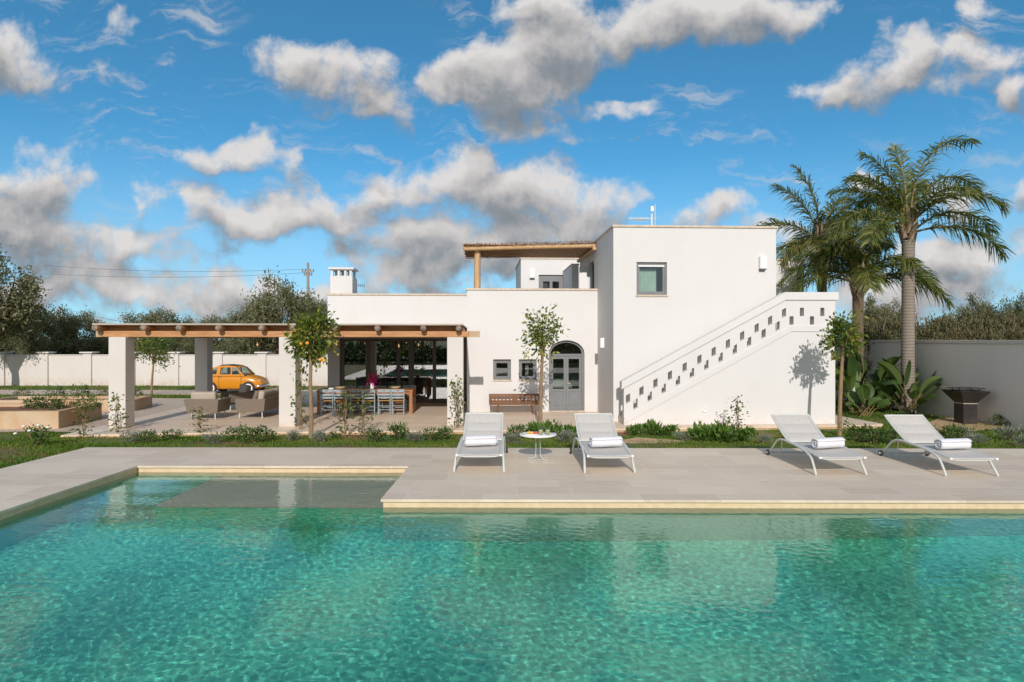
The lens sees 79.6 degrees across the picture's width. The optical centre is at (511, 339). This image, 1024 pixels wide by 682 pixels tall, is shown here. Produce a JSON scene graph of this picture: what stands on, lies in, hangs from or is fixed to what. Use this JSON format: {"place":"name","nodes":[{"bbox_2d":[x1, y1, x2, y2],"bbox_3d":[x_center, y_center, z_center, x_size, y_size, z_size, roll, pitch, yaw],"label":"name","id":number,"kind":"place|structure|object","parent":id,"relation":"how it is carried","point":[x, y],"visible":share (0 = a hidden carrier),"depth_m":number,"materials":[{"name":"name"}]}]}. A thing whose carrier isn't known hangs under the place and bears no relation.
{"place":"outdoors","nodes":[
{"label":"outdoors","id":0,"kind":"place"},
{"bbox_2d":[0,390,254,394],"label":"gravel driveway","id":1,"kind":"structure","parent":0,"point":[155,392],"depth_m":28.72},
{"bbox_2d":[213,364,270,390],"bbox_3d":[-12.894,1.803,28.583,3.098,1.357,1.468,0,0,-2],"label":"car","id":2,"kind":"object","parent":1,"relation":"on","point":[230,379],"visible":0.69,"depth_m":28.02,"materials":[{"name":"orange paint"}]},
{"bbox_2d":[61,390,874,436],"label":"terrace paving","id":3,"kind":"structure","parent":0,"point":[425,415],"depth_m":17.53,"materials":[{"name":"stone"}]},
{"bbox_2d":[101,392,129,432],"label":"climbing plant","id":4,"kind":"object","parent":3,"relation":"on","point":[115,409],"visible":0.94,"depth_m":15.25,"materials":[{"name":"green plant"}]},
{"bbox_2d":[184,391,230,418],"bbox_3d":[-8.923,1.897,18.031,0.996,0.808,0.828,0,0,0],"label":"armchair","id":5,"kind":"object","parent":3,"relation":"on","point":[208,401],"visible":0.9,"depth_m":17.68,"materials":[{"name":"fabric"}]},
{"bbox_2d":[220,384,254,410],"bbox_3d":[-9.127,1.897,20.460,0.828,0.808,0.996,0,0,-41],"label":"armchair","id":6,"kind":"object","parent":3,"relation":"on","point":[244,391],"visible":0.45,"depth_m":20.30,"materials":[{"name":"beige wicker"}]},
{"bbox_2d":[235,387,278,417],"bbox_3d":[-7.611,1.897,18.937,0.888,0.809,2.136,0,0,1],"label":"sofa","id":7,"kind":"object","parent":3,"relation":"on","point":[261,401],"visible":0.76,"depth_m":18.00,"materials":[{"name":"fabric"}]},
{"bbox_2d":[91,323,479,427],"bbox_3d":[-6.009,0.934,19.173,10.020,2.729,6.281,0,0,-3],"label":"pergola","id":8,"kind":"object","parent":3,"relation":"on","point":[121,336],"visible":0.88,"depth_m":16.28,"materials":[{"name":"paint"}]},
{"bbox_2d":[319,389,336,414],"bbox_3d":[-5.656,1.898,18.895,0.420,0.803,0.500,0,0,-4],"label":"dining chair","id":9,"kind":"object","parent":3,"relation":"on","point":[326,399],"visible":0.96,"depth_m":18.71,"materials":[{"name":"blue paint"}]},
{"bbox_2d":[317,388,415,414],"bbox_3d":[-4.572,1.927,19.477,2.940,0.745,1.000,0,0,-3],"label":"dining table","id":10,"kind":"object","parent":3,"relation":"on","point":[411,392],"visible":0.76,"depth_m":19.26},
{"bbox_2d":[361,389,377,415],"bbox_3d":[-4.358,1.898,18.866,0.420,0.803,0.500,0,0,1],"label":"dining chair","id":11,"kind":"object","parent":3,"relation":"on","point":[370,398],"visible":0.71,"depth_m":18.68,"materials":[{"name":"blue paint"}]},
{"bbox_2d":[377,389,391,414],"bbox_3d":[-3.917,1.898,18.968,0.420,0.803,0.500,0,0,-4],"label":"dining chair","id":12,"kind":"object","parent":3,"relation":"on","point":[380,400],"visible":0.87,"depth_m":18.77,"materials":[{"name":"blue paint"}]},
{"bbox_2d":[391,389,405,414],"bbox_3d":[-3.496,1.898,18.968,0.420,0.803,0.500,0,0,-3],"label":"dining chair","id":13,"kind":"object","parent":3,"relation":"on","point":[397,398],"visible":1,"depth_m":18.78,"materials":[{"name":"blue paint"}]},
{"bbox_2d":[447,375,467,427],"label":"climbing plant","id":14,"kind":"object","parent":3,"relation":"on","point":[456,398],"visible":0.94,"depth_m":16.02,"materials":[{"name":"green plant"}]},
{"bbox_2d":[489,394,538,413],"bbox_3d":[0.104,2.001,19.199,1.645,0.605,0.439,0,0,-3],"label":"bench","id":15,"kind":"object","parent":3,"relation":"on","point":[531,401],"depth_m":19.35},
{"bbox_2d":[618,292,838,424],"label":"staircase","id":16,"kind":"structure","parent":3,"relation":"on","point":[786,366],"depth_m":16.78,"materials":[{"name":"white paint"}]},
{"bbox_2d":[60,426,876,437],"bbox_3d":[-0.858,2.417,21.816,20.960,0.165,13.080,0,0,-3],"label":"terrace edge","id":17,"kind":"object","parent":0,"point":[456,432],"visible":0.11,"depth_m":15.49,"materials":[{"name":"stone"}]},
{"bbox_2d":[516,304,569,422],"bbox_3d":[0.937,0.753,16.419,1.439,3.436,1.514,0,0,30],"label":"citrus tree","id":18,"kind":"object","parent":17,"relation":"on","point":[537,334],"visible":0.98,"depth_m":16.27,"materials":[{"name":"green plant"}]},
{"bbox_2d":[0,472,1023,681],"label":"water","id":19,"kind":"structure","parent":0,"point":[227,577],"depth_m":5.45,"materials":[{"name":"liquid"}]},
{"bbox_2d":[0,447,1023,513],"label":"pool deck","id":20,"kind":"structure","parent":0,"point":[709,475],"depth_m":9.66,"materials":[{"name":"stone"}]},
{"bbox_2d":[453,413,507,471],"bbox_3d":[-0.517,1.731,10.591,0.878,0.760,1.772,0,0,0],"label":"sun lounger","id":21,"kind":"object","parent":20,"relation":"on","point":[476,424],"visible":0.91,"depth_m":10.93,"materials":[{"name":"grey fabric"}]},
{"bbox_2d":[464,435,496,445],"bbox_3d":[-0.520,1.677,10.238,0.540,0.175,0.184,0,3,-10],"label":"rolled towel","id":22,"kind":"object","parent":21,"relation":"on","point":[480,440],"visible":1,"depth_m":10.17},
{"bbox_2d":[519,431,555,462],"bbox_3d":[0.452,1.868,10.697,0.644,0.459,0.644,0,0,0],"label":"side table","id":23,"kind":"object","parent":20,"relation":"on","point":[551,434],"visible":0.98,"depth_m":10.53,"materials":[{"name":"white metal"}]},
{"bbox_2d":[569,413,635,473],"bbox_3d":[1.519,1.731,10.503,0.878,0.760,1.772,0,0,-2],"label":"sun lounger","id":24,"kind":"object","parent":20,"relation":"on","point":[588,425],"visible":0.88,"depth_m":10.86,"materials":[{"name":"fabric"}]},
{"bbox_2d":[589,436,622,447],"bbox_3d":[1.549,1.677,10.121,0.540,0.175,0.184,0,3,-11],"label":"rolled towel","id":25,"kind":"object","parent":24,"relation":"on","point":[612,441],"visible":1,"depth_m":10.06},
{"bbox_2d":[766,414,867,474],"bbox_3d":[5.096,1.731,10.373,0.878,0.760,1.772,0,0,-1],"label":"sun lounger","id":26,"kind":"object","parent":20,"relation":"on","point":[801,431],"visible":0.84,"depth_m":10.71,"materials":[{"name":"fabric"}]},
{"bbox_2d":[811,437,845,448],"bbox_3d":[5.153,1.677,10.012,0.540,0.175,0.184,0,3,-14],"label":"rolled towel","id":27,"kind":"object","parent":26,"relation":"on","point":[830,442],"visible":1,"depth_m":9.95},
{"bbox_2d":[878,415,998,475],"bbox_3d":[7.086,1.731,10.287,0.878,0.760,1.772,0,0,0],"label":"sun lounger","id":28,"kind":"object","parent":20,"relation":"on","point":[920,431],"visible":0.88,"depth_m":10.62,"materials":[{"name":"fabric"}]},
{"bbox_2d":[934,438,971,448],"bbox_3d":[7.122,1.677,9.924,0.540,0.175,0.184,0,3,-6],"label":"rolled towel","id":29,"kind":"object","parent":28,"relation":"on","point":[957,443],"visible":1,"depth_m":9.86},
{"bbox_2d":[0,340,1023,468],"bbox_3d":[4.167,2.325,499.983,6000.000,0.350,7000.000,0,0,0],"label":"ground","id":30,"kind":"structure","parent":0,"point":[222,444],"depth_m":13.93,"materials":[{"name":"plant"}]},
{"bbox_2d":[0,330,49,353],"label":"olive tree","id":31,"kind":"object","parent":30,"relation":"on","point":[3,346],"visible":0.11,"depth_m":43.18,"materials":[{"name":"green plant"}]},
{"bbox_2d":[0,243,56,354],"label":"olive tree","id":32,"kind":"object","parent":30,"relation":"on","point":[19,311],"visible":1,"depth_m":31.84,"materials":[{"name":"green plant"}]},
{"bbox_2d":[13,423,55,445],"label":"rose bush","id":33,"kind":"object","parent":30,"relation":"on","point":[34,435],"visible":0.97,"depth_m":12.90,"materials":[{"name":"green plant"}]},
{"bbox_2d":[4,300,95,353],"bbox_3d":[-28.483,0.096,38.230,4.473,5.174,4.501,0,0,38],"label":"olive tree","id":34,"kind":"object","parent":30,"relation":"on","point":[64,340],"visible":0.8,"depth_m":37.80,"materials":[{"name":"green plant"}]},
{"bbox_2d":[46,305,108,353],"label":"olive tree","id":35,"kind":"object","parent":30,"relation":"on","point":[87,319],"visible":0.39,"depth_m":40.04,"materials":[{"name":"green plant"}]},
{"bbox_2d":[67,391,96,438],"bbox_3d":[-10.187,1.792,14.607,0.605,1.218,0.563,0,0,0],"label":"climbing plant","id":36,"kind":"object","parent":30,"relation":"on","point":[83,413],"visible":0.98,"depth_m":14.60,"materials":[{"name":"green plant"}]},
{"bbox_2d":[0,398,220,431],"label":"gravel yard","id":37,"kind":"structure","parent":30,"relation":"on","point":[159,405],"depth_m":20.34,"materials":[{"name":"gravel"}]},
{"bbox_2d":[0,403,101,428],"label":"stone planter","id":38,"kind":"object","parent":37,"relation":"on","point":[14,416],"visible":0.76,"depth_m":16.45,"materials":[{"name":"beige stone"}]},
{"bbox_2d":[27,393,52,408],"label":"rose bush","id":39,"kind":"object","parent":38,"relation":"in","point":[40,399],"visible":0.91,"depth_m":18.00,"materials":[{"name":"green plant"}]},
{"bbox_2d":[0,395,151,410],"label":"stone planter","id":40,"kind":"object","parent":37,"relation":"on","point":[143,402],"visible":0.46,"depth_m":21.52,"materials":[{"name":"beige stone"}]},
{"bbox_2d":[134,429,158,442],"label":"shrub","id":41,"kind":"object","parent":30,"relation":"on","point":[147,433],"visible":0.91,"depth_m":13.54,"materials":[{"name":"green plant"}]},
{"bbox_2d":[118,303,194,353],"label":"olive tree","id":42,"kind":"object","parent":30,"relation":"on","point":[156,317],"visible":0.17,"depth_m":39.45,"materials":[{"name":"green plant"}]},
{"bbox_2d":[135,337,179,393],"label":"citrus tree","id":43,"kind":"object","parent":30,"relation":"on","point":[154,345],"visible":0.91,"depth_m":27.49,"materials":[{"name":"green plant"}]},
{"bbox_2d":[0,352,327,385],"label":"garden wall","id":44,"kind":"structure","parent":30,"relation":"on","point":[52,369],"depth_m":33.56,"materials":[{"name":"paint"}]},
{"bbox_2d":[151,337,194,353],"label":"olive tree","id":45,"kind":"object","parent":30,"relation":"on","point":[187,346],"visible":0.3,"depth_m":36.53,"materials":[{"name":"green plant"}]},
{"bbox_2d":[188,406,211,432],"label":"climbing plant","id":46,"kind":"object","parent":30,"relation":"on","point":[198,423],"visible":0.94,"depth_m":15.26,"materials":[{"name":"green plant"}]},
{"bbox_2d":[198,310,229,348],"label":"olive tree","id":47,"kind":"object","parent":30,"relation":"on","point":[211,320],"visible":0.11,"depth_m":41.64,"materials":[{"name":"green plant"}]},
{"bbox_2d":[213,338,271,353],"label":"olive tree","id":48,"kind":"object","parent":30,"relation":"on","point":[232,346],"visible":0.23,"depth_m":36.12,"materials":[{"name":"green plant"}]},
{"bbox_2d":[223,303,261,353],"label":"olive tree","id":49,"kind":"object","parent":30,"relation":"on","point":[243,315],"visible":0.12,"depth_m":39.45,"materials":[{"name":"green plant"}]},
{"bbox_2d":[231,422,276,443],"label":"shrub","id":50,"kind":"object","parent":30,"relation":"on","point":[259,432],"visible":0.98,"depth_m":13.52,"materials":[{"name":"green plant"}]},
{"bbox_2d":[230,265,326,353],"bbox_3d":[-13.736,-0.817,36.264,5.544,7.136,5.509,0,0,-29],"label":"olive tree","id":51,"kind":"object","parent":30,"relation":"on","point":[264,309],"visible":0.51,"depth_m":35.16,"materials":[{"name":"green plant"}]},
{"bbox_2d":[290,359,313,429],"bbox_3d":[-5.418,1.454,15.784,0.605,2.042,0.563,0,0,-43],"label":"climbing plant","id":52,"kind":"object","parent":30,"relation":"on","point":[301,405],"visible":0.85,"depth_m":15.77,"materials":[{"name":"green plant"}]},
{"bbox_2d":[284,301,341,438],"bbox_3d":[-4.755,0.735,14.618,1.272,3.399,1.447,0,0,0],"label":"orange tree","id":53,"kind":"object","parent":30,"relation":"on","point":[312,345],"visible":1,"depth_m":14.60,"materials":[{"name":"green plant"}]},
{"bbox_2d":[333,388,356,436],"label":"climbing plant","id":54,"kind":"object","parent":30,"relation":"on","point":[345,407],"visible":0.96,"depth_m":15.03,"materials":[{"name":"green plant"}]},
{"bbox_2d":[351,388,374,436],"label":"climbing plant","id":55,"kind":"object","parent":30,"relation":"on","point":[363,407],"visible":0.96,"depth_m":15.02,"materials":[{"name":"green plant"}]},
{"bbox_2d":[364,426,390,441],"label":"shrub","id":56,"kind":"object","parent":30,"relation":"on","point":[375,433],"visible":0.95,"depth_m":13.70,"materials":[{"name":"green plant"}]},
{"bbox_2d":[387,419,410,439],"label":"shrub","id":57,"kind":"object","parent":30,"relation":"on","point":[395,429],"visible":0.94,"depth_m":14.42,"materials":[{"name":"green plant"}]},
{"bbox_2d":[539,419,562,432],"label":"leafy perennial","id":58,"kind":"object","parent":30,"relation":"on","point":[547,424],"visible":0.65,"depth_m":14.99,"materials":[{"name":"green plant"}]},
{"bbox_2d":[625,423,644,436],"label":"leafy perennial","id":59,"kind":"object","parent":30,"relation":"on","point":[637,429],"visible":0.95,"depth_m":15.20,"materials":[{"name":"green plant"}]},
{"bbox_2d":[638,419,663,435],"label":"leafy perennial","id":60,"kind":"object","parent":30,"relation":"on","point":[652,427],"visible":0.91,"depth_m":15.28,"materials":[{"name":"green plant"}]},
{"bbox_2d":[622,437,684,442],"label":"stone slab","id":61,"kind":"structure","parent":30,"relation":"on","point":[634,440],"depth_m":13.97,"materials":[{"name":"stone"}]},
{"bbox_2d":[658,423,679,436],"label":"leafy perennial","id":62,"kind":"object","parent":30,"relation":"on","point":[668,429],"visible":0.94,"depth_m":15.07,"materials":[{"name":"green plant"}]},
{"bbox_2d":[686,421,714,441],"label":"leafy perennial","id":63,"kind":"object","parent":30,"relation":"on","point":[701,431],"visible":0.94,"depth_m":13.82,"materials":[{"name":"green plant"}]},
{"bbox_2d":[707,419,741,443],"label":"leafy perennial","id":64,"kind":"object","parent":30,"relation":"on","point":[725,433],"visible":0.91,"depth_m":13.75,"materials":[{"name":"green plant"}]},
{"bbox_2d":[725,395,749,428],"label":"climbing plant","id":65,"kind":"object","parent":30,"relation":"on","point":[737,409],"visible":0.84,"depth_m":15.75,"materials":[{"name":"green plant"}]},
{"bbox_2d":[732,426,757,441],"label":"leafy perennial","id":66,"kind":"object","parent":30,"relation":"on","point":[742,434],"visible":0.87,"depth_m":13.71,"materials":[{"name":"green plant"}]},
{"bbox_2d":[756,164,897,291],"bbox_3d":[11.992,-2.163,23.699,4.903,9.502,4.758,0,0,41],"label":"palm tree","id":67,"kind":"object","parent":30,"relation":"on","point":[799,245],"visible":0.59,"depth_m":23.35,"materials":[{"name":"plant"}]},
{"bbox_2d":[816,310,868,435],"bbox_3d":[8.183,0.854,15.219,1.217,3.219,0.966,0,0,0],"label":"citrus tree","id":68,"kind":"object","parent":30,"relation":"on","point":[837,330],"visible":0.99,"depth_m":15.21,"materials":[{"name":"green plant"}]},
{"bbox_2d":[838,418,881,441],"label":"shrub","id":69,"kind":"object","parent":30,"relation":"on","point":[856,432],"visible":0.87,"depth_m":13.96,"materials":[{"name":"green plant"}]},
{"bbox_2d":[835,322,884,377],"bbox_3d":[13.724,1.013,24.091,2.090,3.501,1.898,0,0,-44],"label":"dry bush","id":70,"kind":"object","parent":30,"relation":"on","point":[870,337],"visible":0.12,"depth_m":23.70,"materials":[{"name":"green plant"}]},
{"bbox_2d":[776,233,958,409],"bbox_3d":[12.134,-0.712,21.586,5.987,6.571,4.937,0,0,0],"label":"palm tree","id":71,"kind":"object","parent":30,"relation":"on","point":[862,279],"visible":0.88,"depth_m":21.15,"materials":[{"name":"green plant"}]},
{"bbox_2d":[835,353,899,410],"bbox_3d":[11.579,1.405,20.624,2.489,2.064,2.883,0,0,0],"label":"strelitzia","id":72,"kind":"object","parent":30,"relation":"on","point":[852,379],"visible":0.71,"depth_m":20.75,"materials":[{"name":"green plant"}]},
{"bbox_2d":[845,383,891,416],"bbox_3d":[11.207,1.898,19.316,1.237,1.053,0.835,0,0,33],"label":"strelitzia","id":73,"kind":"object","parent":30,"relation":"on","point":[865,392],"visible":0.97,"depth_m":19.23,"materials":[{"name":"green plant"}]},
{"bbox_2d":[835,347,901,408],"bbox_3d":[12.237,1.244,21.730,2.673,2.391,2.882,0,0,21],"label":"strelitzia","id":74,"kind":"object","parent":30,"relation":"on","point":[882,373],"visible":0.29,"depth_m":21.02,"materials":[{"name":"green plant"}]},
{"bbox_2d":[861,428,889,443],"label":"shrub","id":75,"kind":"object","parent":30,"relation":"on","point":[871,437],"visible":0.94,"depth_m":13.46,"materials":[{"name":"green plant"}]},
{"bbox_2d":[864,293,900,329],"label":"olive tree","id":76,"kind":"object","parent":30,"relation":"on","point":[871,310],"visible":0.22,"depth_m":45.28,"materials":[{"name":"green plant"}]},
{"bbox_2d":[870,322,900,339],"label":"dry bush","id":77,"kind":"object","parent":30,"relation":"on","point":[897,332],"visible":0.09,"depth_m":24.43,"materials":[{"name":"green plant"}]},
{"bbox_2d":[875,424,900,443],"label":"shrub","id":78,"kind":"object","parent":30,"relation":"on","point":[892,432],"visible":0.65,"depth_m":13.40,"materials":[{"name":"green plant"}]},
{"bbox_2d":[864,366,918,411],"bbox_3d":[12.860,1.668,20.783,2.110,1.534,2.140,0,0,17],"label":"strelitzia","id":79,"kind":"object","parent":30,"relation":"on","point":[873,377],"visible":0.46,"depth_m":20.59,"materials":[{"name":"green plant"}]},
{"bbox_2d":[867,357,941,414],"bbox_3d":[12.717,1.480,19.858,2.840,1.898,2.117,0,0,-14],"label":"strelitzia","id":80,"kind":"object","parent":30,"relation":"on","point":[894,373],"visible":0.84,"depth_m":19.64,"materials":[{"name":"green plant"}]},
{"bbox_2d":[811,134,1015,414],"bbox_3d":[13.120,-2.220,20.293,5.985,9.572,5.215,0,0,14],"label":"palm tree","id":81,"kind":"object","parent":30,"relation":"on","point":[902,208],"visible":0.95,"depth_m":19.98,"materials":[{"name":"plant"}]},
{"bbox_2d":[915,326,942,339],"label":"dry bush","id":82,"kind":"object","parent":30,"relation":"on","point":[920,336],"visible":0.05,"depth_m":24.39,"materials":[{"name":"green plant"}]},
{"bbox_2d":[835,340,1023,428],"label":"side wall","id":83,"kind":"structure","parent":30,"relation":"on","point":[995,368],"depth_m":18.12,"materials":[{"name":"paint"}]},
{"bbox_2d":[915,327,961,339],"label":"dry bush","id":84,"kind":"object","parent":30,"relation":"on","point":[944,335],"visible":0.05,"depth_m":24.27,"materials":[{"name":"green plant"}]},
{"bbox_2d":[938,422,967,438],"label":"shrub","id":85,"kind":"object","parent":30,"relation":"on","point":[954,430],"visible":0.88,"depth_m":14.08,"materials":[{"name":"green plant"}]},
{"bbox_2d":[940,311,986,337],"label":"dry bush","id":86,"kind":"object","parent":30,"relation":"on","point":[977,323],"visible":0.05,"depth_m":29.52,"materials":[{"name":"green plant"}]},
{"bbox_2d":[944,327,987,339],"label":"dry bush","id":87,"kind":"object","parent":30,"relation":"on","point":[958,337],"visible":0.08,"depth_m":24.22,"materials":[{"name":"green plant"}]},
{"bbox_2d":[929,418,1003,430],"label":"stone slab","id":88,"kind":"structure","parent":30,"relation":"on","point":[942,422],"depth_m":17.17,"materials":[{"name":"stone"}]},
{"bbox_2d":[939,386,990,423],"bbox_3d":[12.806,1.840,17.454,1.080,1.047,0.931,0,0,0],"label":"barbecue","id":89,"kind":"object","parent":88,"relation":"on","point":[965,399],"visible":1,"depth_m":17.26,"materials":[{"name":"metal"}]},
{"bbox_2d":[952,289,998,329],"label":"olive tree","id":90,"kind":"object","parent":30,"relation":"on","point":[976,308],"visible":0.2,"depth_m":43.87,"materials":[{"name":"green plant"}]},
{"bbox_2d":[963,324,1007,339],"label":"dry bush","id":91,"kind":"object","parent":30,"relation":"on","point":[981,328],"visible":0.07,"depth_m":24.30,"materials":[{"name":"green plant"}]},
{"bbox_2d":[983,290,1023,325],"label":"olive tree","id":92,"kind":"object","parent":30,"relation":"on","point":[1018,309],"visible":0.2,"depth_m":41.61,"materials":[{"name":"green plant"}]},
{"bbox_2d":[988,424,1023,439],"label":"silver bush","id":93,"kind":"object","parent":30,"relation":"on","point":[1010,431],"visible":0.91,"depth_m":14.28,"materials":[{"name":"green plant"}]},
{"bbox_2d":[0,0,1023,339],"label":"sky","id":94,"kind":"structure","parent":0,"point":[163,139],"materials":[{"name":"blue"}]},
{"bbox_2d":[326,225,805,420],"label":"house","id":95,"kind":"structure","parent":0,"point":[637,297],"depth_m":19.57,"materials":[{"name":"white paint"}]},
{"bbox_2d":[492,359,511,380],"bbox_3d":[-0.320,0.969,19.649,0.630,0.692,0.200,0,0,-3],"label":"window","id":96,"kind":"structure","parent":95,"relation":"in","point":[495,361],"depth_m":19.68,"materials":[{"name":"grey wood"}]},
{"bbox_2d":[518,359,537,380],"bbox_3d":[0.498,0.969,19.688,0.630,0.692,0.200,0,0,-3],"label":"window","id":97,"kind":"structure","parent":95,"relation":"in","point":[521,378],"depth_m":19.72,"materials":[{"name":"grey wood"}]},
{"bbox_2d":[462,241,596,287],"bbox_3d":[0.486,-2.011,21.399,4.337,2.422,3.441,0,0,-3],"label":"reed canopy","id":98,"kind":"object","parent":95,"relation":"on","point":[476,252],"visible":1,"depth_m":20.00,"materials":[{"name":"brown wood"}]},
{"bbox_2d":[539,275,562,287],"bbox_3d":[1.647,-1.819,26.000,1.054,1.837,0.080,0,0,-3],"label":"terrace door","id":99,"kind":"structure","parent":95,"relation":"in","point":[542,278],"depth_m":25.96,"materials":[{"name":"grey wood"}]},
{"bbox_2d":[548,340,584,411],"bbox_3d":[1.745,1.155,19.767,1.190,2.283,0.240,0,0,-3],"label":"front door","id":100,"kind":"structure","parent":95,"relation":"in","point":[566,399],"depth_m":19.81,"materials":[{"name":"grey wood"}]},
{"bbox_2d":[579,262,593,288],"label":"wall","id":101,"kind":"structure","parent":95,"relation":"in","point":[583,271],"depth_m":21.27,"materials":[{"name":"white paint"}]},
{"bbox_2d":[635,262,667,296],"bbox_3d":[3.946,-1.711,17.508,0.930,0.972,0.319,0,0,-3],"label":"window","id":102,"kind":"structure","parent":95,"relation":"in","point":[646,278],"depth_m":17.47,"materials":[{"name":"grey glass"}]},
{"label":"pool basin","id":103,"kind":"structure","parent":0,"visible":0},
{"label":"pool wall","id":104,"kind":"structure","parent":103,"relation":"on","visible":0},
{"bbox_2d":[0,468,1023,519],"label":"pool rim","id":105,"kind":"object","parent":104,"relation":"on","point":[604,504],"visible":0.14,"depth_m":8.11,"materials":[{"name":"stone"}]},
{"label":"earth bank","id":106,"kind":"structure","parent":0,"visible":0},
{"bbox_2d":[838,314,890,339],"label":"dry bush","id":107,"kind":"object","parent":106,"relation":"on","point":[873,324],"visible":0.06,"depth_m":29.78,"materials":[{"name":"green plant"}]},
{"bbox_2d":[925,311,974,338],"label":"dry bush","id":108,"kind":"object","parent":106,"relation":"on","point":[958,325],"visible":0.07,"depth_m":29.42,"materials":[{"name":"green plant"}]},
{"bbox_2d":[975,310,1023,331],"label":"dry bush","id":109,"kind":"object","parent":106,"relation":"on","point":[1018,319],"visible":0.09,"depth_m":30.45,"materials":[{"name":"green plant"}]},
{"bbox_2d":[986,324,1023,339],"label":"dry bush","id":110,"kind":"object","parent":106,"relation":"on","point":[1010,334],"visible":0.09,"depth_m":23.48,"materials":[{"name":"green plant"}]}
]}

